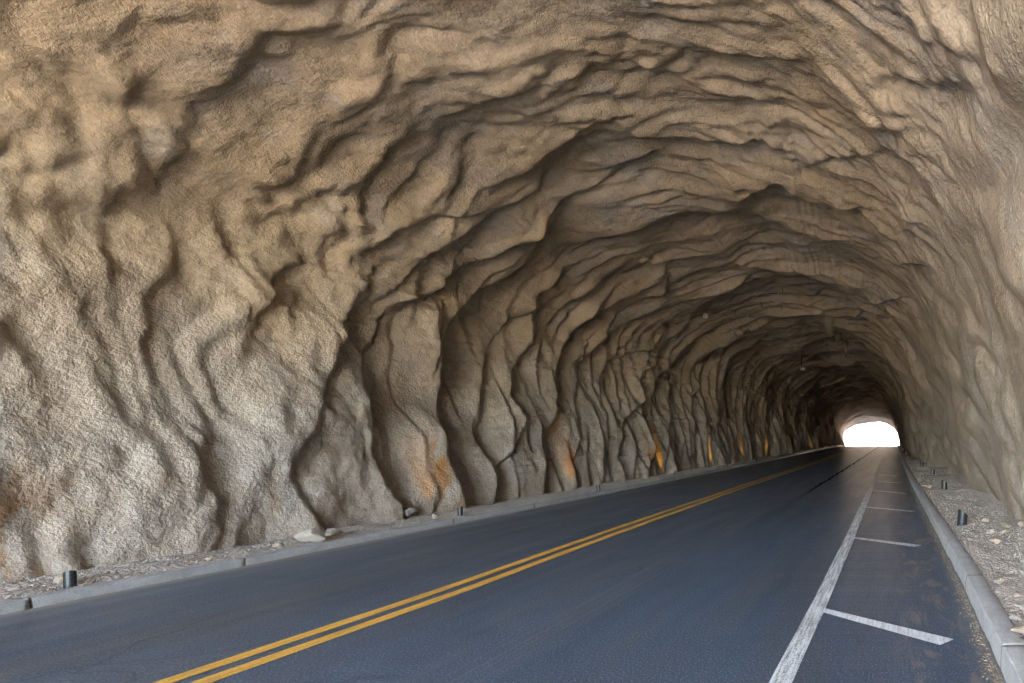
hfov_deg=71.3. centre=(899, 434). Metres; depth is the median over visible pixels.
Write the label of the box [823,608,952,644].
painted tick
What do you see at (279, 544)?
rock
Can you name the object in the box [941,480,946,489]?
pipe uplight
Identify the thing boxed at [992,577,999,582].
stone
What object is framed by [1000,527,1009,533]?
stone
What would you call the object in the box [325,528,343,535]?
rock
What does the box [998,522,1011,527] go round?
stone
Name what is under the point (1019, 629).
stone
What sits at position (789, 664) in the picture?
white edge line
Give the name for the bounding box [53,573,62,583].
rock
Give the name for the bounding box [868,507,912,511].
painted tick
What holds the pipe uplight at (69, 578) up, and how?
on the gravel verge at (113, 572)
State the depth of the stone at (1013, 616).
4.02 m
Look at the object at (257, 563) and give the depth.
6.16 m
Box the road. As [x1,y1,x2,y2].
[0,446,1005,682]
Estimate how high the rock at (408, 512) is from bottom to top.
0.198 m
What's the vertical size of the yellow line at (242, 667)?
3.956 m
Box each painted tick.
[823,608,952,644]
[853,537,920,546]
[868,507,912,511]
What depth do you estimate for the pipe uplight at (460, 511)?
9.73 m
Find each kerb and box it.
[0,445,842,614]
[897,445,1023,682]
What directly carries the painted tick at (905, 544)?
on the road
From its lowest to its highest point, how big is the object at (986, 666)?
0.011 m
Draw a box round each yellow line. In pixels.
[153,446,860,682]
[191,446,862,682]
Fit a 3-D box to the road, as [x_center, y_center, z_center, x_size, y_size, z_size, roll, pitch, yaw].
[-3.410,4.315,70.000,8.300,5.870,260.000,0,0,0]
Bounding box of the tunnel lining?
[0,0,1023,582]
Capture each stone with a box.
[986,529,995,533]
[989,538,1000,543]
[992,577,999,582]
[997,576,1004,584]
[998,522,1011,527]
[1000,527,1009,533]
[1009,613,1021,619]
[1010,625,1023,633]
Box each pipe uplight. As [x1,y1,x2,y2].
[62,570,76,588]
[457,507,462,515]
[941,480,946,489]
[957,509,967,525]
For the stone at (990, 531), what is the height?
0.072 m
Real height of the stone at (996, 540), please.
0.077 m
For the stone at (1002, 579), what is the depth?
5.01 m
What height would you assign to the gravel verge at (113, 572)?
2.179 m
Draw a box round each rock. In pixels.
[7,586,21,590]
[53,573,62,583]
[272,542,284,546]
[294,527,324,541]
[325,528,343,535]
[403,507,416,517]
[432,513,438,518]
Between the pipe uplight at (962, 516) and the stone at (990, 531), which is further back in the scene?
the pipe uplight at (962, 516)
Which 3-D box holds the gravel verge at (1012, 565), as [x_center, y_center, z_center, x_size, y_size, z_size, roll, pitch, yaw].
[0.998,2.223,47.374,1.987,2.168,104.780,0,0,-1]
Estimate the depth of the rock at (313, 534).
7.25 m
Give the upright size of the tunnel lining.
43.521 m
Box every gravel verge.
[0,445,837,600]
[899,447,1023,640]
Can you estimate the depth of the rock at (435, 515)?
9.23 m
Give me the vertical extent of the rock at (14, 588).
0.043 m
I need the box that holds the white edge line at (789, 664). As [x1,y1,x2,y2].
[769,462,881,682]
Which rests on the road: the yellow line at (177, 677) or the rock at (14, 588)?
the yellow line at (177, 677)

